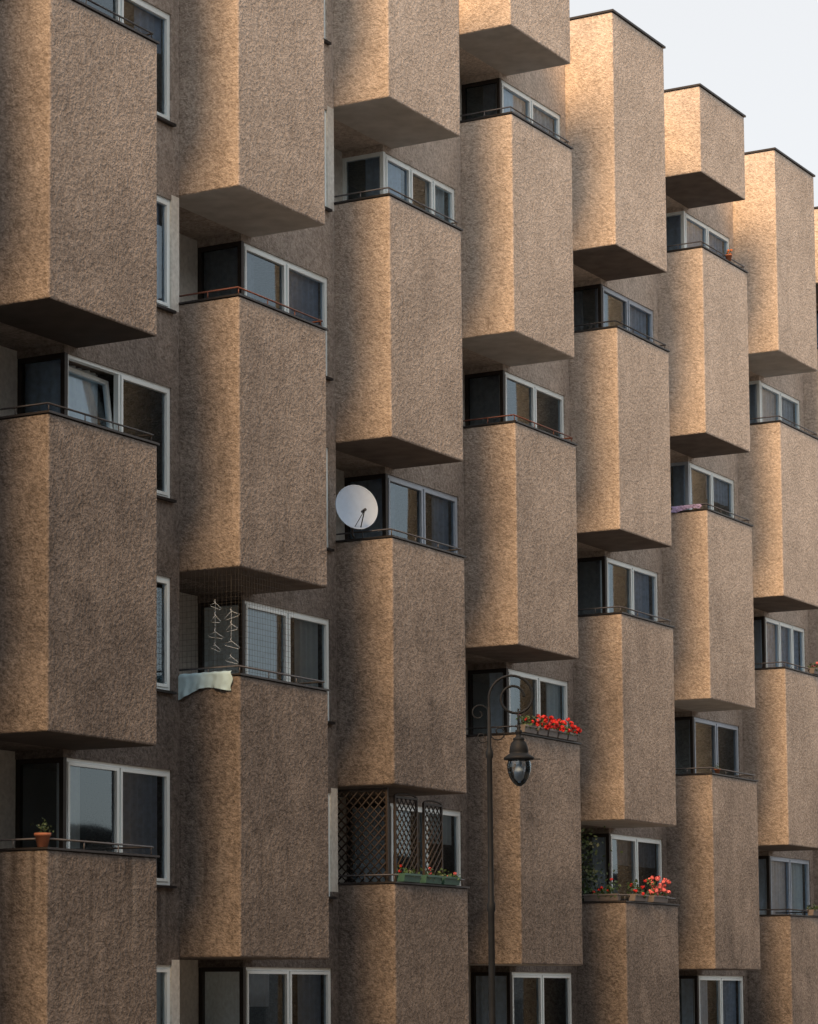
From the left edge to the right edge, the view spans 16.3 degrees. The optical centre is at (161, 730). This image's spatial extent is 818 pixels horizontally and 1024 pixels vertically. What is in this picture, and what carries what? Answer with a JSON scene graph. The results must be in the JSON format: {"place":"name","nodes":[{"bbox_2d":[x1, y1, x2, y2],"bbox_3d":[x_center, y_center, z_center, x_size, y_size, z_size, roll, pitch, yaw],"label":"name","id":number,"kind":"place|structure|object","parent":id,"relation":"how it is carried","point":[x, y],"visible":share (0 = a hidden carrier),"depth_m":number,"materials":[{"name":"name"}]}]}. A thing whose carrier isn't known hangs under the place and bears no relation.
{"place":"outdoors","nodes":[
{"label":"outdoors","id":0,"kind":"place"},
{"bbox_2d":[569,0,817,206],"label":"sky","id":1,"kind":"structure","parent":0,"point":[760,57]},
{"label":"pavement","id":2,"kind":"structure","parent":0,"visible":0},
{"bbox_2d":[0,0,817,1023],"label":"apartment building","id":3,"kind":"structure","parent":2,"relation":"on","point":[494,322],"depth_m":46.33,"materials":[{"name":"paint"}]},
{"bbox_2d":[15,757,66,847],"bbox_3d":[-1.642,1.579,38.682,0.798,2.388,0.080,-3,-6,33],"label":"balcony door","id":4,"kind":"structure","parent":3,"relation":"in","point":[62,761],"depth_m":38.72,"materials":[{"name":"brown wood"}]},
{"bbox_2d":[30,818,53,846],"bbox_3d":[-1.479,1.288,35.919,0.264,0.394,0.280,-3,-6,33],"label":"flower pot","id":5,"kind":"object","parent":3,"relation":"on","point":[42,839],"visible":1,"depth_m":35.85,"materials":[{"name":"ceramic"}]},
{"bbox_2d":[17,352,67,414],"bbox_3d":[-1.619,-3.993,39.240,0.798,2.388,0.167,-3,-6,33],"label":"balcony door","id":6,"kind":"structure","parent":3,"relation":"in","point":[44,378],"depth_m":39.38,"materials":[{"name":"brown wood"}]},
{"bbox_2d":[56,758,176,888],"bbox_3d":[-0.632,1.327,39.696,0.301,1.700,2.710,-3,-6,33],"label":"window","id":7,"kind":"structure","parent":3,"relation":"in","point":[134,788],"depth_m":40.14,"materials":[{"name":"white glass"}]},
{"bbox_2d":[68,354,176,502],"bbox_3d":[-0.700,-4.245,40.262,0.462,1.700,2.710,-3,-6,33],"label":"window","id":8,"kind":"structure","parent":3,"relation":"in","point":[82,384],"depth_m":40.24,"materials":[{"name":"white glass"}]},
{"bbox_2d":[80,0,176,126],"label":"window","id":9,"kind":"structure","parent":3,"relation":"in","point":[147,16],"depth_m":41.70,"materials":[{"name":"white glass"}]},
{"bbox_2d":[157,965,169,1023],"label":"window","id":10,"kind":"structure","parent":3,"relation":"in","point":[165,969],"depth_m":40.50,"materials":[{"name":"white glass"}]},
{"bbox_2d":[157,575,176,694],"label":"window","id":11,"kind":"structure","parent":3,"relation":"in","point":[165,687],"depth_m":40.96,"materials":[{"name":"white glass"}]},
{"bbox_2d":[157,195,176,313],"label":"window","id":12,"kind":"structure","parent":3,"relation":"in","point":[164,305],"depth_m":41.49,"materials":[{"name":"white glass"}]},
{"bbox_2d":[178,670,237,699],"bbox_3d":[0.559,-0.624,41.005,1.220,0.408,0.230,-3,-6,33],"label":"cloth","id":13,"kind":"object","parent":3,"relation":"on","point":[188,684],"visible":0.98,"depth_m":40.88,"materials":[{"name":"white fabric"}]},
{"bbox_2d":[198,241,243,298],"bbox_3d":[0.951,-6.292,44.025,0.798,2.518,0.165,-3,-6,33],"label":"balcony door","id":14,"kind":"structure","parent":3,"relation":"in","point":[216,263],"depth_m":44.17,"materials":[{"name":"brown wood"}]},
{"bbox_2d":[198,600,244,673],"bbox_3d":[0.951,-0.746,43.506,0.798,2.458,0.166,-3,-6,33],"label":"balcony door","id":15,"kind":"structure","parent":3,"relation":"in","point":[211,655],"depth_m":43.54,"materials":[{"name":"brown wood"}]},
{"bbox_2d":[198,967,245,1023],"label":"balcony door","id":16,"kind":"structure","parent":3,"relation":"in","point":[221,990],"depth_m":43.02,"materials":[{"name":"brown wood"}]},
{"bbox_2d":[179,568,293,679],"bbox_3d":[1.006,-1.480,41.733,1.277,1.530,1.582,-3,-6,33],"label":"wire screen","id":17,"kind":"object","parent":3,"relation":"on","point":[235,630],"visible":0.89,"depth_m":41.15,"materials":[{"name":"black metal"}]},
{"bbox_2d":[235,243,333,380],"bbox_3d":[1.939,-6.612,45.009,0.300,1.700,2.710,-3,-6,33],"label":"window","id":18,"kind":"structure","parent":3,"relation":"in","point":[298,285],"depth_m":45.48,"materials":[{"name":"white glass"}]},
{"bbox_2d":[246,967,330,1023],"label":"window","id":19,"kind":"structure","parent":3,"relation":"in","point":[257,978],"depth_m":44.55,"materials":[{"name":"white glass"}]},
{"bbox_2d":[245,601,334,724],"bbox_3d":[1.937,-1.037,44.488,0.302,1.700,2.710,-3,-6,33],"label":"window","id":20,"kind":"structure","parent":3,"relation":"in","point":[305,626],"depth_m":44.49,"materials":[{"name":"white glass"}]},
{"bbox_2d":[324,0,331,44],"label":"window","id":21,"kind":"structure","parent":3,"relation":"in","point":[326,42],"depth_m":46.53,"materials":[{"name":"glass"}]},
{"bbox_2d":[324,110,332,211],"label":"window","id":22,"kind":"structure","parent":3,"relation":"in","point":[327,209],"depth_m":46.33,"materials":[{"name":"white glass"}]},
{"bbox_2d":[326,448,334,551],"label":"window","id":23,"kind":"structure","parent":3,"relation":"in","point":[328,549],"depth_m":45.81,"materials":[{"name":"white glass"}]},
{"bbox_2d":[328,793,336,898],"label":"window","id":24,"kind":"structure","parent":3,"relation":"in","point":[330,897],"depth_m":45.28,"materials":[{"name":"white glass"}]},
{"bbox_2d":[335,485,377,538],"bbox_3d":[3.164,-3.523,45.546,0.512,0.865,0.611,-3,-6,33],"label":"satellite dish","id":25,"kind":"object","parent":3,"relation":"on","point":[356,506],"visible":1,"depth_m":45.60,"materials":[{"name":"grey metal"}]},
{"bbox_2d":[338,788,388,882],"bbox_3d":[3.178,1.741,45.459,1.050,1.600,0.044,-3,-6,33],"label":"trellis","id":26,"kind":"object","parent":3,"relation":"attached to","point":[386,811],"visible":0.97,"depth_m":45.40,"materials":[{"name":"brown wood"}]},
{"bbox_2d":[342,151,385,200],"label":"balcony door","id":27,"kind":"structure","parent":3,"relation":"in","point":[372,159],"depth_m":48.89,"materials":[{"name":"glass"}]},
{"bbox_2d":[344,473,387,539],"bbox_3d":[3.521,-3.080,48.294,0.798,2.518,0.166,-3,-6,33],"label":"balcony door","id":28,"kind":"structure","parent":3,"relation":"in","point":[377,484],"depth_m":48.32,"materials":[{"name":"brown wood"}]},
{"bbox_2d":[346,803,390,881],"bbox_3d":[3.521,2.466,47.775,0.798,2.458,0.166,-3,-6,33],"label":"balcony door","id":29,"kind":"structure","parent":3,"relation":"in","point":[374,842],"depth_m":47.91,"materials":[{"name":"brown wood"}]},
{"bbox_2d":[393,793,417,880],"bbox_3d":[3.950,1.767,45.734,0.044,1.499,0.780,-3,-6,33],"label":"trellis","id":30,"kind":"object","parent":3,"relation":"attached to","point":[395,826],"visible":0.88,"depth_m":45.72,"materials":[{"name":"brown wood"}]},
{"bbox_2d":[395,864,421,882],"bbox_3d":[3.948,2.285,45.287,0.250,0.284,0.581,-3,-6,33],"label":"flower box","id":31,"kind":"object","parent":3,"relation":"on","point":[407,876],"visible":1,"depth_m":45.16,"materials":[{"name":"teal plastic"}]},
{"bbox_2d":[379,153,453,222],"bbox_3d":[4.474,-8.994,49.824,0.215,1.660,2.650,-3,-6,33],"label":"window","id":32,"kind":"structure","parent":3,"relation":"in","point":[434,189],"depth_m":49.87,"materials":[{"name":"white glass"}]},
{"bbox_2d":[383,803,460,885],"bbox_3d":[4.476,2.157,48.778,0.208,1.660,2.650,-3,-6,33],"label":"window","id":33,"kind":"structure","parent":3,"relation":"in","point":[447,814],"depth_m":49.34,"materials":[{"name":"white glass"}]},
{"bbox_2d":[388,475,457,553],"bbox_3d":[4.476,-3.418,49.300,0.208,1.660,2.650,-3,-6,33],"label":"window","id":34,"kind":"structure","parent":3,"relation":"in","point":[439,500],"depth_m":49.83,"materials":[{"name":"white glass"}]},
{"bbox_2d":[418,867,443,883],"bbox_3d":[4.360,2.354,45.904,0.247,0.262,0.582,-3,-6,33],"label":"flower box","id":35,"kind":"object","parent":3,"relation":"on","point":[429,877],"visible":1,"depth_m":45.81,"materials":[{"name":"teal plastic"}]},
{"bbox_2d":[422,800,442,874],"bbox_3d":[4.458,1.871,46.519,0.044,1.439,0.661,-3,-6,33],"label":"trellis","id":36,"kind":"object","parent":3,"relation":"attached to","point":[425,849],"visible":0.87,"depth_m":46.51,"materials":[{"name":"brown wood"}]},
{"bbox_2d":[438,868,460,884],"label":"flower box","id":37,"kind":"object","parent":3,"relation":"on","point":[450,879],"visible":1,"depth_m":46.37,"materials":[{"name":"teal plastic"}]},
{"bbox_2d":[462,78,501,119],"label":"balcony door","id":38,"kind":"structure","parent":3,"relation":"in","point":[491,95],"depth_m":53.68,"materials":[{"name":"brown wood"}]},
{"bbox_2d":[465,370,504,425],"bbox_3d":[6.089,-5.443,53.089,0.798,2.518,0.167,-3,-6,33],"label":"balcony door","id":39,"kind":"structure","parent":3,"relation":"in","point":[481,389],"depth_m":53.23,"materials":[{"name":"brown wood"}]},
{"bbox_2d":[468,668,508,734],"bbox_3d":[6.089,0.103,52.569,0.798,2.458,0.165,-3,-6,33],"label":"balcony door","id":40,"kind":"structure","parent":3,"relation":"in","point":[497,717],"depth_m":52.62,"materials":[{"name":"brown wood"}]},
{"bbox_2d":[471,972,511,1023],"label":"balcony door","id":41,"kind":"structure","parent":3,"relation":"in","point":[479,980],"depth_m":52.20,"materials":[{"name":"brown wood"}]},
{"bbox_2d":[516,716,538,733],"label":"flower box","id":42,"kind":"object","parent":3,"relation":"on","point":[529,728],"visible":0.88,"depth_m":49.89,"materials":[{"name":"grey plastic"}]},
{"bbox_2d":[496,80,559,138],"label":"window","id":43,"kind":"structure","parent":3,"relation":"in","point":[512,97],"depth_m":54.65,"materials":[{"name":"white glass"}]},
{"bbox_2d":[499,372,563,437],"bbox_3d":[7.090,-5.784,54.064,0.105,1.660,2.650,-3,-6,33],"label":"window","id":44,"kind":"structure","parent":3,"relation":"in","point":[534,388],"depth_m":54.09,"materials":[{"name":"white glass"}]},
{"bbox_2d":[502,669,567,732],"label":"window","id":45,"kind":"structure","parent":3,"relation":"in","point":[552,685],"depth_m":53.96,"materials":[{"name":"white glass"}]},
{"bbox_2d":[506,972,571,1023],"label":"window","id":46,"kind":"structure","parent":3,"relation":"in","point":[540,976],"depth_m":53.02,"materials":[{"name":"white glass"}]},
{"bbox_2d":[531,714,552,735],"bbox_3d":[6.758,-0.100,50.388,0.310,0.385,0.426,-3,-6,33],"label":"flower box","id":47,"kind":"object","parent":3,"relation":"on","point":[543,730],"visible":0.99,"depth_m":50.35,"materials":[{"name":"grey plastic"}]},
{"bbox_2d":[539,716,559,737],"bbox_3d":[6.982,-0.066,50.731,0.317,0.382,0.410,-3,-6,33],"label":"flower box","id":48,"kind":"object","parent":3,"relation":"on","point":[552,732],"visible":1,"depth_m":50.68,"materials":[{"name":"grey plastic"}]},
{"bbox_2d":[554,717,570,739],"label":"flower box","id":49,"kind":"object","parent":3,"relation":"on","point":[563,733],"visible":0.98,"depth_m":51.08,"materials":[{"name":"grey plastic"}]},
{"bbox_2d":[562,720,581,740],"bbox_3d":[7.439,0.007,51.446,0.312,0.370,0.416,-3,-6,33],"label":"flower box","id":50,"kind":"object","parent":3,"relation":"on","point":[573,735],"visible":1,"depth_m":51.46,"materials":[{"name":"grey plastic"}]},
{"bbox_2d":[573,284,602,330],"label":"balcony door","id":51,"kind":"structure","parent":3,"relation":"in","point":[578,291],"depth_m":58.03,"materials":[{"name":"brown wood"}]},
{"bbox_2d":[577,556,606,614],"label":"balcony door","id":52,"kind":"structure","parent":3,"relation":"in","point":[588,569],"depth_m":57.45,"materials":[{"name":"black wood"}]},
{"bbox_2d":[581,833,610,893],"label":"balcony door","id":53,"kind":"structure","parent":3,"relation":"in","point":[600,849],"depth_m":56.84,"materials":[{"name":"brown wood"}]},
{"bbox_2d":[583,878,620,900],"bbox_3d":[8.447,3.055,54.297,0.742,0.432,0.263,-3,-6,33],"label":"flower box","id":54,"kind":"object","parent":3,"relation":"on","point":[599,896],"visible":1,"depth_m":54.21,"materials":[{"name":"grey plastic"}]},
{"bbox_2d":[581,825,638,900],"bbox_3d":[8.227,3.059,54.660,2.264,2.452,0.497,-3,-6,33],"label":"climbing plant","id":55,"kind":"object","parent":3,"relation":"attached to","point":[589,872],"visible":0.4,"depth_m":54.53,"materials":[{"name":"green plant"}]},
{"bbox_2d":[595,285,652,341],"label":"window","id":56,"kind":"structure","parent":3,"relation":"in","point":[633,314],"depth_m":59.09,"materials":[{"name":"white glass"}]},
{"bbox_2d":[600,557,657,620],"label":"window","id":57,"kind":"structure","parent":3,"relation":"in","point":[636,578],"depth_m":58.80,"materials":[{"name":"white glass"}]},
{"bbox_2d":[605,834,661,893],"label":"window","id":58,"kind":"structure","parent":3,"relation":"in","point":[638,851],"depth_m":57.83,"materials":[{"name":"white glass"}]},
{"bbox_2d":[626,879,648,901],"bbox_3d":[9.179,3.071,54.439,0.294,0.426,0.652,-3,-6,33],"label":"flower box","id":59,"kind":"object","parent":3,"relation":"on","point":[637,895],"visible":1,"depth_m":54.30,"materials":[{"name":"grey plastic"}]},
{"bbox_2d":[646,876,670,902],"bbox_3d":[9.697,3.099,55.247,0.325,0.522,0.752,-3,-6,33],"label":"flower box","id":60,"kind":"object","parent":3,"relation":"on","point":[656,895],"visible":1,"depth_m":55.15,"materials":[{"name":"grey plastic"}]},
{"bbox_2d":[666,211,685,250],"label":"balcony door","id":61,"kind":"structure","parent":3,"relation":"in","point":[672,219],"depth_m":62.71,"materials":[{"name":"white glass"}]},
{"bbox_2d":[670,461,689,509],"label":"balcony door","id":62,"kind":"structure","parent":3,"relation":"in","point":[678,473],"depth_m":62.17,"materials":[{"name":"glass"}]},
{"bbox_2d":[675,716,694,772],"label":"balcony door","id":63,"kind":"structure","parent":3,"relation":"in","point":[692,749],"depth_m":61.44,"materials":[{"name":"brown wood"}]},
{"bbox_2d":[671,504,701,511],"bbox_3d":[11.062,-4.649,59.518,0.690,0.142,0.230,-3,-6,33],"label":"cloth","id":64,"kind":"object","parent":3,"relation":"on","point":[678,508],"visible":0.99,"depth_m":59.48,"materials":[{"name":"pink fabric"}]},
{"bbox_2d":[679,976,698,1023],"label":"balcony door","id":65,"kind":"structure","parent":3,"relation":"in","point":[686,981],"depth_m":61.13,"materials":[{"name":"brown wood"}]},
{"bbox_2d":[680,213,728,257],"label":"window","id":66,"kind":"structure","parent":3,"relation":"in","point":[695,230],"depth_m":63.61,"materials":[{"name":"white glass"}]},
{"bbox_2d":[683,463,733,517],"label":"window","id":67,"kind":"structure","parent":3,"relation":"in","point":[716,485],"depth_m":63.60,"materials":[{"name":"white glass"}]},
{"bbox_2d":[689,717,738,774],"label":"window","id":68,"kind":"structure","parent":3,"relation":"in","point":[714,724],"depth_m":62.61,"materials":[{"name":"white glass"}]},
{"bbox_2d":[714,763,719,772],"bbox_3d":[11.619,0.805,59.247,0.142,0.244,0.144,1,-5,-10],"label":"flower pot","id":69,"kind":"object","parent":3,"relation":"on","point":[716,771],"visible":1,"depth_m":59.20,"materials":[{"name":"ceramic"}]},
{"bbox_2d":[694,975,743,1023],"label":"window","id":70,"kind":"structure","parent":3,"relation":"in","point":[726,985],"depth_m":62.67,"materials":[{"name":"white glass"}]},
{"bbox_2d":[724,247,732,260],"bbox_3d":[12.222,-10.240,61.030,0.172,0.292,0.161,-3,-6,33],"label":"flower pot","id":71,"kind":"object","parent":3,"relation":"on","point":[728,256],"visible":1,"depth_m":60.98,"materials":[{"name":"ceramic"}]},
{"bbox_2d":[749,380,760,422],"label":"balcony door","id":72,"kind":"structure","parent":3,"relation":"in","point":[751,383],"depth_m":66.91,"materials":[{"name":"white glass"}]},
{"bbox_2d":[754,616,765,667],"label":"balcony door","id":73,"kind":"structure","parent":3,"relation":"in","point":[757,637],"depth_m":66.40,"materials":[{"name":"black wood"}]},
{"bbox_2d":[758,856,770,914],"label":"balcony door","id":74,"kind":"structure","parent":3,"relation":"in","point":[761,859],"depth_m":65.87,"materials":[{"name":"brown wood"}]},
{"bbox_2d":[755,382,799,428],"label":"window","id":75,"kind":"structure","parent":3,"relation":"in","point":[774,402],"depth_m":67.90,"materials":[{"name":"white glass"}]},
{"bbox_2d":[759,617,804,671],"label":"window","id":76,"kind":"structure","parent":3,"relation":"in","point":[781,638],"depth_m":67.61,"materials":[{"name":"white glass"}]},
{"bbox_2d":[765,856,809,914],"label":"window","id":77,"kind":"structure","parent":3,"relation":"in","point":[790,895],"depth_m":66.86,"materials":[{"name":"grey glass"}]},
{"bbox_2d":[806,904,817,915],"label":"flower box","id":78,"kind":"object","parent":3,"relation":"on","point":[812,912],"visible":1,"depth_m":64.16,"materials":[{"name":"grey plastic"}]},
{"bbox_2d":[807,662,817,674],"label":"flower box","id":79,"kind":"object","parent":3,"relation":"on","point":[813,670],"visible":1,"depth_m":64.99,"materials":[{"name":"grey plastic"}]},
{"bbox_2d":[817,314,817,346],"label":"window","id":80,"kind":"structure","parent":3,"relation":"in","point":[817,314],"depth_m":71.79,"materials":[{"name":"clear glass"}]},
{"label":"road","id":81,"kind":"structure","parent":0,"visible":0},
{"bbox_2d":[472,674,539,1023],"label":"street lamp","id":82,"kind":"object","parent":81,"relation":"on","point":[518,751],"visible":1,"depth_m":24.03,"materials":[{"name":"black metal"}]}
]}

